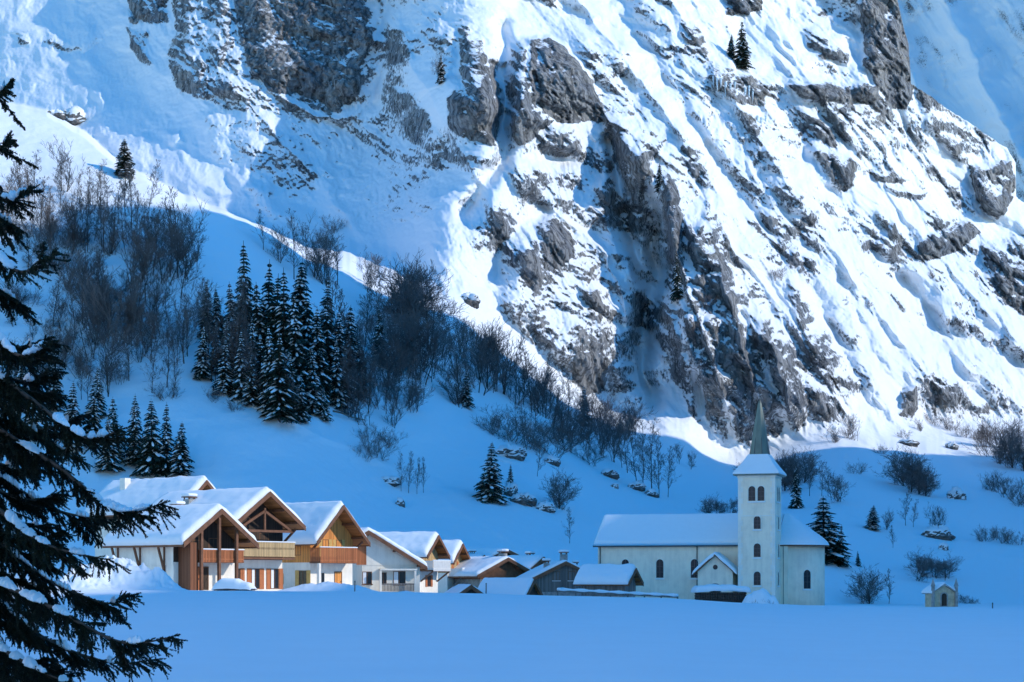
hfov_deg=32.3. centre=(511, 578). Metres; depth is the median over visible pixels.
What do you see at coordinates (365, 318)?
bare tree
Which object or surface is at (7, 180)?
bare tree
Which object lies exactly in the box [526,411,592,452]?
leafless shrub
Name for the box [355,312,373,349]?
bare tree
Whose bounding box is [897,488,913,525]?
bare tree
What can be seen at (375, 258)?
bare tree
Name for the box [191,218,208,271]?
bare tree
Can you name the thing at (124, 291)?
leafless shrub
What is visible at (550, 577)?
wooden house
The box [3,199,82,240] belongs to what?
leafless shrub
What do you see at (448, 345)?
bare tree
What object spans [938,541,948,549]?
boulder
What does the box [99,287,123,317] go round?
bare tree
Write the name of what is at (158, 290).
bare tree
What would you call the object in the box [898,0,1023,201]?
mountain
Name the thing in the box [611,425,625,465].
bare tree
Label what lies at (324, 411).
spruce tree
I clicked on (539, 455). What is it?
bare tree
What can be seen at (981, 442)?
leafless shrub
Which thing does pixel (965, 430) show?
leafless shrub
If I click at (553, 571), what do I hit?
window
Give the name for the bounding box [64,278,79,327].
bare tree
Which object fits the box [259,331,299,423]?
spruce tree
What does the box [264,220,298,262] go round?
bare tree
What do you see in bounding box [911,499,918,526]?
bare tree
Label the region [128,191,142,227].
bare tree
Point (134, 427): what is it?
spruce tree
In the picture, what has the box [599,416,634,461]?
bare tree
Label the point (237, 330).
bare tree
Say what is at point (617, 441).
leafless shrub
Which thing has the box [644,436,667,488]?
bare tree
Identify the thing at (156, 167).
bare tree
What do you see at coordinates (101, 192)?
bare tree
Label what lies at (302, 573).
window
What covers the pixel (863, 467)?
leafless shrub
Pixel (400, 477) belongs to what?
bare tree
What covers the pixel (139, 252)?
bare tree
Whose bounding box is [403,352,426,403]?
bare tree
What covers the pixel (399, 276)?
bare tree
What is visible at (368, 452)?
leafless shrub
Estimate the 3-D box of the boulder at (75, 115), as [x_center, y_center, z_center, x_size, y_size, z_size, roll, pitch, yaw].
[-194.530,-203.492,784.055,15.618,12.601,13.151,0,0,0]
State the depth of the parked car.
158.35 m
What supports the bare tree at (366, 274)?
on the mountain slope
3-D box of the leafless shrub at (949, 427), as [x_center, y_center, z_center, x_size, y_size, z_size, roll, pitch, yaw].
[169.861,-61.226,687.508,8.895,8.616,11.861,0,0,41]
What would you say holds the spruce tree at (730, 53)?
on the mountain slope
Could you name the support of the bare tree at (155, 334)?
on the mountain slope
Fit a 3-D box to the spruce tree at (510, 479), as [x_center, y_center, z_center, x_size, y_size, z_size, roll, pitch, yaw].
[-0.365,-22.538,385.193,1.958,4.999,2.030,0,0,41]
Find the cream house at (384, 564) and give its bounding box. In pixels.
[352,527,427,591]
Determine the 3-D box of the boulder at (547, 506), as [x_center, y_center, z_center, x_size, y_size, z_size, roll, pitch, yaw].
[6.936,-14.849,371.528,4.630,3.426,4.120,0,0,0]
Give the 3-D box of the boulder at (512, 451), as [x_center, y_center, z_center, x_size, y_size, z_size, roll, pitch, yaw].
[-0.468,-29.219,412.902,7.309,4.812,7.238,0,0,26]
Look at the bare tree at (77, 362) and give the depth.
354.70 m
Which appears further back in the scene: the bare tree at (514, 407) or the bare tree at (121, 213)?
the bare tree at (514, 407)
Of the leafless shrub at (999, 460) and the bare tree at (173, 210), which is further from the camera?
the leafless shrub at (999, 460)
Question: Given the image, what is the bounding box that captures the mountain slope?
[0,0,1023,603]
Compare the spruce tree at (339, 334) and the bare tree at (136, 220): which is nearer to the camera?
the spruce tree at (339, 334)
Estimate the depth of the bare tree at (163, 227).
395.19 m
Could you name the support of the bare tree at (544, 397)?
on the mountain slope
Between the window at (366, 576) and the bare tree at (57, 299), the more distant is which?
the bare tree at (57, 299)
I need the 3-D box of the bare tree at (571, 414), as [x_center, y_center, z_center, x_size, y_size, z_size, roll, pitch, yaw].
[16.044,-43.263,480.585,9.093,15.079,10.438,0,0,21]
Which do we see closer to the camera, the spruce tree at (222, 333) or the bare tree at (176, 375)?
the bare tree at (176, 375)
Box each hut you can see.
[444,584,483,592]
[478,577,542,594]
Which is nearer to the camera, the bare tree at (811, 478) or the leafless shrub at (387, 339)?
the leafless shrub at (387, 339)
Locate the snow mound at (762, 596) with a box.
[742,588,778,603]
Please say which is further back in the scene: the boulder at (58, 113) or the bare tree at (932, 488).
the boulder at (58, 113)
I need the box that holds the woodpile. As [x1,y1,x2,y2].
[691,584,750,602]
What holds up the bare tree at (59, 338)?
on the mountain slope
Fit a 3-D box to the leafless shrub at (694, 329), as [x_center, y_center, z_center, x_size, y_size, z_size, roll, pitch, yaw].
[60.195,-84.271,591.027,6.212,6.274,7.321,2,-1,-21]
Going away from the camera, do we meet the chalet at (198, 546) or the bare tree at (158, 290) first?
the chalet at (198, 546)
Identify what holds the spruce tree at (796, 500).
on the mountain slope
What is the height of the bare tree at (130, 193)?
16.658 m
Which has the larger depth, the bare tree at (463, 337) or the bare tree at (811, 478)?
the bare tree at (463, 337)
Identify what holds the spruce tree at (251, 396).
on the mountain slope
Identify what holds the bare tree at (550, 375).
on the mountain slope
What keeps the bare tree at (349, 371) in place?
on the mountain slope
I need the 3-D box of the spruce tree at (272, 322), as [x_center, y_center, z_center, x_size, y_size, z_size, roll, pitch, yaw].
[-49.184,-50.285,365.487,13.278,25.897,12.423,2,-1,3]
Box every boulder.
[48,109,65,119]
[61,106,85,125]
[381,475,400,486]
[395,497,404,507]
[461,292,480,308]
[495,444,526,460]
[503,482,517,496]
[508,492,536,506]
[535,500,555,512]
[544,455,560,466]
[601,468,619,479]
[610,482,618,488]
[628,480,645,491]
[645,488,658,497]
[898,437,919,446]
[921,524,955,540]
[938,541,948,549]
[945,441,958,449]
[946,486,966,499]
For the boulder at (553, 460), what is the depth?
424.22 m
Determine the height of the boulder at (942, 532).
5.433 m
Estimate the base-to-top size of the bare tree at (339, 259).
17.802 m
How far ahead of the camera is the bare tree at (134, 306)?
369.57 m
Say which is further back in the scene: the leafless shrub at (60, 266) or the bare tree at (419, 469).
the leafless shrub at (60, 266)
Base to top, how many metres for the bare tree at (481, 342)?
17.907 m
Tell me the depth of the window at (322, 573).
199.12 m
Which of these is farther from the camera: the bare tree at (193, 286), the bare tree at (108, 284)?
the bare tree at (193, 286)
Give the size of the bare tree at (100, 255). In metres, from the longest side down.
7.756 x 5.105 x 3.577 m
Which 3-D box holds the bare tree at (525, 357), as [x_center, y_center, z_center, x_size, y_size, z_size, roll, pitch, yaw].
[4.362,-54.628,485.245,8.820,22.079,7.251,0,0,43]
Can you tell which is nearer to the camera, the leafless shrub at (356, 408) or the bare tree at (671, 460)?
the leafless shrub at (356, 408)
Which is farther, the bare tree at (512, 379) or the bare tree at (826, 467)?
the bare tree at (512, 379)
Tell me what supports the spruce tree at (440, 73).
on the mountain slope
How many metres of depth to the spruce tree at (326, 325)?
379.61 m
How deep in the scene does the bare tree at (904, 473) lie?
493.01 m
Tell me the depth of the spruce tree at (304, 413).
348.98 m
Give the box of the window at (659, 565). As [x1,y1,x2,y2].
[655,559,663,577]
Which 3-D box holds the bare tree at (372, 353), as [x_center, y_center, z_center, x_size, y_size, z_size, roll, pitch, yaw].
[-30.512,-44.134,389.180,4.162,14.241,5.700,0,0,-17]
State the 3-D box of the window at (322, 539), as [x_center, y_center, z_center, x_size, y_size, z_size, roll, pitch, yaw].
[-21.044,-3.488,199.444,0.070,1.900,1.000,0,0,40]
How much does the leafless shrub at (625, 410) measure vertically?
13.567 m
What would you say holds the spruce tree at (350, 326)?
on the mountain slope
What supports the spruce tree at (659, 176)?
on the mountain slope
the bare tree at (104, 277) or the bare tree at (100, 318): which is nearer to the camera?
the bare tree at (100, 318)
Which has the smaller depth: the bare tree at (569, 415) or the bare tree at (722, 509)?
the bare tree at (722, 509)
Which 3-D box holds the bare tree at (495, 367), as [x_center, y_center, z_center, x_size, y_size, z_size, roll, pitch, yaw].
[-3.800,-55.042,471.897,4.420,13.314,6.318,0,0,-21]
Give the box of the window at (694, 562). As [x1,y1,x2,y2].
[690,558,698,577]
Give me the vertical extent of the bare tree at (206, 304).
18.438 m
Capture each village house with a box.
[449,549,530,587]
[466,549,484,556]
[467,548,521,555]
[508,551,547,568]
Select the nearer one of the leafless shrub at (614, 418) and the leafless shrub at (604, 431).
the leafless shrub at (604, 431)
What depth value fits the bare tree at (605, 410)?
553.75 m
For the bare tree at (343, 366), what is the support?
on the mountain slope
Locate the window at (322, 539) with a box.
[322,539,328,555]
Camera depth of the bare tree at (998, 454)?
600.49 m
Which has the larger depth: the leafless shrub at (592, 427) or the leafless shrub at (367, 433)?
the leafless shrub at (592, 427)
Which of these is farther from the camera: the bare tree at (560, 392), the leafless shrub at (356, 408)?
the bare tree at (560, 392)
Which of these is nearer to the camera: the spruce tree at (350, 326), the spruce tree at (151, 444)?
the spruce tree at (151, 444)
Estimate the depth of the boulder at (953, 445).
641.23 m
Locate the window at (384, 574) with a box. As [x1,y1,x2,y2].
[382,572,386,582]
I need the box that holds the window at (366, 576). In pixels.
[362,572,372,584]
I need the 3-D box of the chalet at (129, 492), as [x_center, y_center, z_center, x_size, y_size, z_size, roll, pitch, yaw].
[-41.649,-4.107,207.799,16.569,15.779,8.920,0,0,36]
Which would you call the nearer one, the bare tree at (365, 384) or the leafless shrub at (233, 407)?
the leafless shrub at (233, 407)
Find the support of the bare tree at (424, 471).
on the mountain slope
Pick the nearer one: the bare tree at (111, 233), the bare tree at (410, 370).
the bare tree at (111, 233)
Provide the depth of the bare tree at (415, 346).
421.33 m
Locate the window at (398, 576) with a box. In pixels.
[393,571,405,582]
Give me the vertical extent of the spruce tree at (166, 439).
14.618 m
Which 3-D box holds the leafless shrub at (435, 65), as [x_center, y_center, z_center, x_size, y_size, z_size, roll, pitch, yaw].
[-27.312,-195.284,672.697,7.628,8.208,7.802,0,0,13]
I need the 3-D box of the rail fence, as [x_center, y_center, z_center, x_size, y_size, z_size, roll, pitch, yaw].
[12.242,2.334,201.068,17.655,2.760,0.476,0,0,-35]
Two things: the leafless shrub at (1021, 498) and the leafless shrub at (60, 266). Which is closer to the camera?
the leafless shrub at (60, 266)
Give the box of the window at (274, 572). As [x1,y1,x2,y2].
[271,569,278,588]
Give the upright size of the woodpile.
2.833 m
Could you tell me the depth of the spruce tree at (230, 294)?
370.06 m
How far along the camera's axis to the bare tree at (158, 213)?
397.17 m
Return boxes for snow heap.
[48,555,189,590]
[278,581,410,591]
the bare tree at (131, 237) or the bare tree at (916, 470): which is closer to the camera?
the bare tree at (131, 237)
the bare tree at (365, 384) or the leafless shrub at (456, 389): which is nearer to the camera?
the bare tree at (365, 384)
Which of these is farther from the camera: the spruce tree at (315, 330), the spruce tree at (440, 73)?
the spruce tree at (440, 73)
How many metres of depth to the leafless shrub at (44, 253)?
390.28 m
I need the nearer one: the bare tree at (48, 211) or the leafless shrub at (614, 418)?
the bare tree at (48, 211)
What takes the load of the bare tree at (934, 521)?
on the mountain slope
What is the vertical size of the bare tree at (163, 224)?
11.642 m
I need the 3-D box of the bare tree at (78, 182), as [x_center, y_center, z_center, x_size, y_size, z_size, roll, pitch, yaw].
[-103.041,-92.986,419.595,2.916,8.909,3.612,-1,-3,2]
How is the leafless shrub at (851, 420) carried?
on the mountain slope
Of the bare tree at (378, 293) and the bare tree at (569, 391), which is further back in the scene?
the bare tree at (569, 391)
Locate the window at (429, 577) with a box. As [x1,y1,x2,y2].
[427,575,430,586]
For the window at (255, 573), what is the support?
in the chalet at (267, 517)
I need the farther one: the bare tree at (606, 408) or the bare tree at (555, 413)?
the bare tree at (606, 408)
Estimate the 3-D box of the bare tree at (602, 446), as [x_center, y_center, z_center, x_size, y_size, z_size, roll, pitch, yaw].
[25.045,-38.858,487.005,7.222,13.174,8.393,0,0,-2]
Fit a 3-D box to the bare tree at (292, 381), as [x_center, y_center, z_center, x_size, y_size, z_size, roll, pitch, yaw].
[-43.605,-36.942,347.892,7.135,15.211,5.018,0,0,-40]
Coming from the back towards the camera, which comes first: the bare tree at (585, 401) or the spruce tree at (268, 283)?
the bare tree at (585, 401)
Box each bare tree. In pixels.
[0,176,30,232]
[1,160,19,190]
[5,310,18,326]
[7,162,23,188]
[11,155,24,201]
[16,164,32,199]
[16,225,46,282]
[19,167,36,210]
[21,150,44,201]
[23,314,38,339]
[25,228,47,250]
[31,194,63,237]
[31,215,85,270]
[32,176,52,219]
[34,185,58,225]
[38,311,55,334]
[41,135,91,191]
[41,319,64,349]
[43,325,73,367]
[45,272,68,323]
[48,293,71,330]
[51,160,66,202]
[54,186,97,254]
[54,339,69,363]
[56,235,93,289]
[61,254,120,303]
[63,277,112,342]
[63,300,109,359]
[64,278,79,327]
[67,245,107,324]
[69,349,88,399]
[69,350,85,373]
[73,181,103,240]
[74,169,83,195]
[74,189,82,223]
[75,257,94,293]
[76,198,96,250]
[77,244,112,284]
[78,186,141,253]
[78,271,116,304]
[80,353,95,395]
[83,165,96,205]
[86,307,110,343]
[86,317,142,396]
[88,197,105,243]
[88,281,115,327]
[89,158,106,199]
[90,171,108,221]
[90,244,107,266]
[90,252,122,304]
[91,206,99,240]
[94,172,114,212]
[95,224,119,255]
[95,302,118,344]
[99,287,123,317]
[101,300,126,366]
[103,234,116,255]
[105,200,128,242]
[109,196,128,253]
[110,234,181,300]
[110,296,144,334]
[111,173,127,223]
[114,164,148,225]
[114,220,165,279]
[115,296,133,339]
[117,161,138,213]
[117,325,138,380]
[118,302,140,344]
[119,235,157,301]
[119,272,141,304]
[120,220,137,244]
[120,268,182,339]
[120,272,152,332]
[122,314,156,362]
[125,284,143,323]
[126,267,138,304]
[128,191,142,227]
[130,192,168,262]
[130,211,145,259]
[132,198,161,262]
[134,198,149,243]
[135,307,170,354]
[138,308,166,358]
[140,282,158,316]
[140,335,167,392]
[141,207,173,274]
[144,274,171,333]
[145,217,200,281]
[146,160,163,206]
[154,195,189,276]
[154,259,176,316]
[154,311,185,387]
[158,186,188,277]
[158,205,203,278]
[158,212,167,245]
[163,324,182,376]
[164,293,204,363]
[164,296,206,356]
[167,192,209,257]
[168,354,181,390]
[173,309,183,353]
[174,231,204,297]
[178,270,223,325]
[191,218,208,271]
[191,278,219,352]
[196,277,223,353]
[199,311,224,381]
[209,326,222,380]
[216,319,237,376]
[219,320,237,381]
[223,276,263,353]
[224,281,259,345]
[224,316,249,367]
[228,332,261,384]
[232,324,260,375]
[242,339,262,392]
[254,209,269,249]
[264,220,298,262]
[282,207,309,279]
[282,373,297,422]
[283,352,305,421]
[297,210,343,286]
[299,222,318,278]
[304,223,337,278]
[311,277,353,346]
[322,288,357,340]
[328,226,346,284]
[334,313,374,362]
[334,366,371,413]
[335,345,355,410]
[339,336,365,391]
[342,341,359,409]
[353,296,386,343]
[353,333,372,395]
[353,338,379,405]
[354,244,386,289]
[354,352,374,401]
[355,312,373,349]
[356,276,387,342]
[358,249,450,320]
[362,252,385,287]
[364,346,378,392]
[365,351,382,379]
[365,358,384,409]
[366,269,400,323]
[366,346,380,382]
[371,335,395,370]
[373,269,469,343]
[374,331,408,389]
[381,357,396,413]
[381,380,409,427]
[383,311,416,372]
[384,252,460,341]
[384,302,445,378]
[388,259,440,305]
[389,348,413,398]
[395,451,409,483]
[399,451,417,492]
[400,318,455,383]
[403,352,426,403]
[405,335,427,382]
[405,336,433,379]
[408,457,422,487]
[416,458,426,492]
[418,290,450,333]
[423,288,474,357]
[427,335,444,381]
[430,319,472,378]
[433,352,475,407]
[444,331,471,380]
[449,316,477,350]
[458,318,471,369]
[459,325,517,394]
[460,320,511,387]
[461,356,477,392]
[465,320,499,380]
[468,326,531,394]
[470,335,508,391]
[482,315,510,372]
[491,348,504,392]
[499,343,512,379]
[499,347,543,405]
[506,354,519,396]
[506,389,519,433]
[512,399,530,434]
[514,344,530,404]
[514,363,548,404]
[515,340,540,411]
[518,360,559,418]
[522,353,559,407]
[527,384,543,423]
[533,439,545,475]
[538,392,577,440]
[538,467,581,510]
[541,385,568,425]
[544,357,557,403]
[545,371,574,420]
[551,399,586,443]
[554,391,585,439]
[560,373,580,410]
[562,508,574,542]
[568,386,600,430]
[583,394,601,432]
[586,399,611,431]
[590,395,615,423]
[593,416,613,456]
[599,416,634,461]
[610,414,634,472]
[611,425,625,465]
[616,418,640,480]
[620,396,642,434]
[624,421,652,481]
[629,417,669,487]
[631,407,641,435]
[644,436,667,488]
[662,447,681,494]
[670,442,682,463]
[686,451,696,468]
[696,494,716,512]
[708,495,727,512]
[723,497,737,512]
[774,444,806,479]
[775,448,808,490]
[781,452,808,490]
[785,447,829,482]
[803,453,816,495]
[817,461,829,495]
[819,462,832,499]
[820,473,855,501]
[842,563,887,603]
[872,441,923,485]
[882,507,893,529]
[884,569,895,601]
[889,525,896,543]
[892,445,932,491]
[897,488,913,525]
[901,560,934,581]
[902,458,937,494]
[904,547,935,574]
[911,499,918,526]
[912,468,940,496]
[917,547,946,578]
[924,505,944,525]
[931,508,946,525]
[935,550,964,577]
[975,419,1000,446]
[988,421,1023,467]
[1005,430,1023,470]
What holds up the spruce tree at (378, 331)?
on the mountain slope
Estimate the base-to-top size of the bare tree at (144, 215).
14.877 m
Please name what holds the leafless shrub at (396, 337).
on the mountain slope
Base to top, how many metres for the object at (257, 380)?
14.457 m
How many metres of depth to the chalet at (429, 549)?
233.94 m
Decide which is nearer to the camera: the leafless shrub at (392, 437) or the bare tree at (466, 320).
the leafless shrub at (392, 437)
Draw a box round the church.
[593,399,828,604]
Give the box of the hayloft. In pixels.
[573,563,643,596]
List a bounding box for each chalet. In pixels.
[85,475,215,559]
[102,501,258,590]
[152,487,306,590]
[282,501,370,589]
[379,531,450,592]
[438,539,469,592]
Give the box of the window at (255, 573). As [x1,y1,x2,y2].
[251,569,259,588]
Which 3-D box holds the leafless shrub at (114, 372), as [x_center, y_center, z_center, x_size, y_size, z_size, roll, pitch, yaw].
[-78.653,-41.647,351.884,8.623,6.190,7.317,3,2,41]
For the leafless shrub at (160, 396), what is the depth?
345.96 m
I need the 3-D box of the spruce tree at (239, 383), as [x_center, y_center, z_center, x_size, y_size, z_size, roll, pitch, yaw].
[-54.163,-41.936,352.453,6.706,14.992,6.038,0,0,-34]
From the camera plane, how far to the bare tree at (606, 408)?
526.17 m
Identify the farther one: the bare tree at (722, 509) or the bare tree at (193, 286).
the bare tree at (722, 509)
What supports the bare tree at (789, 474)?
on the mountain slope
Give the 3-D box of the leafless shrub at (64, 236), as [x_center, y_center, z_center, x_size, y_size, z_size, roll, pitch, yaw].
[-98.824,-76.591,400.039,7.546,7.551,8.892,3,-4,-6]
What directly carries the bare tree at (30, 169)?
on the mountain slope
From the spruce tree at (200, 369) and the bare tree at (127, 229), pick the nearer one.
the spruce tree at (200, 369)
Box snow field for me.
[0,587,1023,681]
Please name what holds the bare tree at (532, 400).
on the mountain slope
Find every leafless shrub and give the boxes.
[0,270,30,303]
[2,280,50,305]
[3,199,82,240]
[7,332,95,374]
[22,245,58,270]
[30,236,109,273]
[37,208,78,246]
[56,214,92,247]
[57,274,85,297]
[58,224,91,253]
[58,336,94,377]
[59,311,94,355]
[74,267,148,343]
[94,356,133,384]
[112,269,133,303]
[145,375,180,400]
[201,385,223,402]
[223,395,247,411]
[314,227,326,240]
[316,215,346,234]
[327,377,374,425]
[347,442,378,461]
[350,431,406,460]
[352,422,393,445]
[356,375,394,409]
[357,311,471,378]
[366,314,422,357]
[367,339,418,390]
[373,364,432,412]
[374,372,434,410]
[377,428,407,447]
[384,312,421,371]
[431,56,445,74]
[470,408,540,442]
[476,402,511,430]
[479,410,551,449]
[511,412,565,451]
[520,429,584,457]
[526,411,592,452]
[559,407,612,449]
[569,442,611,465]
[570,413,626,447]
[571,386,619,414]
[593,403,642,439]
[595,417,632,449]
[600,396,655,434]
[683,321,700,335]
[697,294,719,306]
[768,266,786,280]
[819,424,839,442]
[834,415,861,440]
[844,457,872,473]
[845,413,857,427]
[872,446,889,453]
[895,430,912,437]
[914,418,923,431]
[924,412,954,425]
[939,412,963,430]
[952,421,972,437]
[958,594,970,603]
[961,415,1023,457]
[965,597,978,603]
[970,524,996,541]
[973,412,1023,447]
[976,525,999,539]
[980,472,1005,490]
[985,478,1023,500]
[986,418,1023,464]
[986,470,1015,492]
[994,528,1015,542]
[1000,532,1023,544]
[1004,489,1023,506]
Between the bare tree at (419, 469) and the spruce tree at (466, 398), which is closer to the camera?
the bare tree at (419, 469)
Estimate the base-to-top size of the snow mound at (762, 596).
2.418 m
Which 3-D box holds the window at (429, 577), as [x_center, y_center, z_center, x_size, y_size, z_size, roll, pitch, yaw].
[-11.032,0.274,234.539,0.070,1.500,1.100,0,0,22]
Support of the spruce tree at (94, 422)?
on the mountain slope
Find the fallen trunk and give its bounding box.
[333,410,363,419]
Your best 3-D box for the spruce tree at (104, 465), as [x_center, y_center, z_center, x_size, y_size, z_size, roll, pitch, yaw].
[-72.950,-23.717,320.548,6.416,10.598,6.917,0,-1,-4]
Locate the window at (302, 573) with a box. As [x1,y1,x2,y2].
[299,570,305,584]
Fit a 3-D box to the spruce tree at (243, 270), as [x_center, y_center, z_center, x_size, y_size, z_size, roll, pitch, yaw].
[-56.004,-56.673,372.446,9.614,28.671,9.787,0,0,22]
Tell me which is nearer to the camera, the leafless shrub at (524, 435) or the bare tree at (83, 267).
the bare tree at (83, 267)
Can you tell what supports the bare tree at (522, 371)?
on the mountain slope
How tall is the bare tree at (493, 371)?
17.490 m
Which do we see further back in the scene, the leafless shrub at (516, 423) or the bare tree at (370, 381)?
the leafless shrub at (516, 423)
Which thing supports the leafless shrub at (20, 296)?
on the mountain slope
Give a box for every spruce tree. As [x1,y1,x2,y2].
[0,77,187,681]
[12,367,27,410]
[21,403,50,438]
[44,354,66,411]
[57,382,86,449]
[83,367,106,417]
[83,388,102,442]
[93,420,124,471]
[101,398,126,458]
[113,139,135,176]
[120,396,142,465]
[129,400,167,477]
[155,404,174,475]
[165,423,194,477]
[191,327,214,381]
[196,285,214,339]
[208,323,220,373]
[209,288,223,344]
[210,339,234,394]
[214,316,236,372]
[221,284,244,359]
[227,332,248,401]
[232,240,257,350]
[239,358,262,406]
[244,285,268,370]
[246,319,258,370]
[255,338,266,391]
[256,328,285,411]
[257,259,276,342]
[257,273,287,365]
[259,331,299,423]
[266,267,302,370]
[284,297,321,407]
[286,259,314,372]
[288,351,302,420]
[293,375,311,422]
[299,289,317,370]
[302,308,333,403]
[304,350,326,415]
[314,327,335,405]
[317,279,335,345]
[318,388,333,421]
[320,305,341,389]
[327,341,351,409]
[330,313,358,401]
[344,307,360,376]
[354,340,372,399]
[370,309,388,365]
[435,55,445,84]
[458,367,475,408]
[472,443,509,503]
[507,464,513,482]
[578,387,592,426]
[653,163,662,194]
[670,253,682,301]
[727,35,734,58]
[732,22,755,69]
[788,467,803,508]
[806,497,852,564]
[832,524,850,567]
[855,552,861,566]
[863,506,881,530]
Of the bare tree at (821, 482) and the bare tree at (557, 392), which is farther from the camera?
the bare tree at (557, 392)
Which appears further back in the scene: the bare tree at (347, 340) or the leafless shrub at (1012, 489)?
the leafless shrub at (1012, 489)
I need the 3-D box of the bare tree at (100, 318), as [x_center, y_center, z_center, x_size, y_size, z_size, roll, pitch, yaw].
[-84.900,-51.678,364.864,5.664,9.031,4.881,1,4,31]
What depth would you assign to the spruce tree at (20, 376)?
341.51 m
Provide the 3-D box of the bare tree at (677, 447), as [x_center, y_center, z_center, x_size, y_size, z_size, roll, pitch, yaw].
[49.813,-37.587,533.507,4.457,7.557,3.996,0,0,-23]
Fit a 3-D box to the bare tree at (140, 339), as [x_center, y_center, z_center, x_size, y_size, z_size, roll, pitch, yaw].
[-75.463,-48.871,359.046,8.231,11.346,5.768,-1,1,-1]
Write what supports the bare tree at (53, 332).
on the mountain slope
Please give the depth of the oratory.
189.96 m
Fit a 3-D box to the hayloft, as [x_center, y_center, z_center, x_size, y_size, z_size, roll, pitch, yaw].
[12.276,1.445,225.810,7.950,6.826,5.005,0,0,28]
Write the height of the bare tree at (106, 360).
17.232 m
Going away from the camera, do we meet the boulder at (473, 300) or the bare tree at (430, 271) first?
the bare tree at (430, 271)
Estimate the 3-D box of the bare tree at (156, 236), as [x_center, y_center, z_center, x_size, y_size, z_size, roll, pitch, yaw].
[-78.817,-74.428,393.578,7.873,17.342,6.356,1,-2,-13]
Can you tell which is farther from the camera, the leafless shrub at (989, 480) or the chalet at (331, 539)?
the leafless shrub at (989, 480)
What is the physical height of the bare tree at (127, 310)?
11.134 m
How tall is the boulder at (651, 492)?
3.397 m
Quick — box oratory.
[921,576,958,606]
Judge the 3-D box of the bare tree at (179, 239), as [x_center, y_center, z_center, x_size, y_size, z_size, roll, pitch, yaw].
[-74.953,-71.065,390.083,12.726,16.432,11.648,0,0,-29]
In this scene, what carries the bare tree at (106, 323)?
on the mountain slope
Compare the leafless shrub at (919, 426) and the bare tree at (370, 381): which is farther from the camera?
the leafless shrub at (919, 426)
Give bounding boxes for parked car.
[212,578,256,590]
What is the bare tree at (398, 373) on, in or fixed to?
on the mountain slope
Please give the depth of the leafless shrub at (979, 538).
408.59 m
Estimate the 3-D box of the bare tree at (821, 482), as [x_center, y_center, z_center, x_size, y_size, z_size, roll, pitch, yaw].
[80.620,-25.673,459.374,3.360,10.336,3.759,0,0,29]
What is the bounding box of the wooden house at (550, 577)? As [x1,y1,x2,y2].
[515,549,580,595]
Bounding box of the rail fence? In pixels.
[557,587,678,598]
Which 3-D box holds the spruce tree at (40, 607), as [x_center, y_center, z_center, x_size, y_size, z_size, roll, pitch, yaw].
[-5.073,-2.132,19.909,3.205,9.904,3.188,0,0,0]
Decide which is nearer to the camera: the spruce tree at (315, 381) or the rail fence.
the rail fence
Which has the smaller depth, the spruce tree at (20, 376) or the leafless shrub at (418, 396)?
the spruce tree at (20, 376)
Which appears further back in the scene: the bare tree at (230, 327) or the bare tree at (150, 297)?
the bare tree at (150, 297)
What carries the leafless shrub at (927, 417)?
on the mountain slope
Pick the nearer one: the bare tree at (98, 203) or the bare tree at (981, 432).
the bare tree at (98, 203)
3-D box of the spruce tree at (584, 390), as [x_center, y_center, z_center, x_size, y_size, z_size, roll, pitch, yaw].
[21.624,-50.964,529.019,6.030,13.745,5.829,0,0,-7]
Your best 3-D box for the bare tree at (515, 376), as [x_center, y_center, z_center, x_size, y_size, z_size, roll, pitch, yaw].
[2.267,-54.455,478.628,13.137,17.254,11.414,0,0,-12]
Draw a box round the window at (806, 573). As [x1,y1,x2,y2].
[802,569,811,589]
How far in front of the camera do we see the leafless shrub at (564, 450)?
433.17 m
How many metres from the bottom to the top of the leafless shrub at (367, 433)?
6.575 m
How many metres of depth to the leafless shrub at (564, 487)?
377.17 m
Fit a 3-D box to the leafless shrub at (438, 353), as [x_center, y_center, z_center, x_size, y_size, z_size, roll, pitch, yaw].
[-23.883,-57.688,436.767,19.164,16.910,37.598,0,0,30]
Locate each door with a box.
[203,567,208,589]
[334,571,341,583]
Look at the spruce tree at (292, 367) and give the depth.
348.90 m
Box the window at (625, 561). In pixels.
[621,559,629,563]
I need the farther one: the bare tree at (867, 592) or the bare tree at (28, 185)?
the bare tree at (28, 185)
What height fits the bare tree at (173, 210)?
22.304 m
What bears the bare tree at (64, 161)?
on the mountain slope
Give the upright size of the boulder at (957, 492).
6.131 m
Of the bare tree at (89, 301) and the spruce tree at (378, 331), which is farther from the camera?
the spruce tree at (378, 331)
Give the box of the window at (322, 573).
[321,572,324,582]
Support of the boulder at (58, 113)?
on the mountain slope
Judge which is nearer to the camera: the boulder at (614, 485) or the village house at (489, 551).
the village house at (489, 551)
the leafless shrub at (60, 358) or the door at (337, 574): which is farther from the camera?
the leafless shrub at (60, 358)
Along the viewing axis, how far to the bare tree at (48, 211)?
402.26 m
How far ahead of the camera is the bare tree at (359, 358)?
384.55 m
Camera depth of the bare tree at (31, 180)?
415.44 m
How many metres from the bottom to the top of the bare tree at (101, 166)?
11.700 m
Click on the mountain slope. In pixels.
(506, 170)
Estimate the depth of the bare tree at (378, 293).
441.78 m
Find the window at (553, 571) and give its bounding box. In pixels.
[553,571,559,580]
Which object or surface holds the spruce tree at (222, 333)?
on the mountain slope
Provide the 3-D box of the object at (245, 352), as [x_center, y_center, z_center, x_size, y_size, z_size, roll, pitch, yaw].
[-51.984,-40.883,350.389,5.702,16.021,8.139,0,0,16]

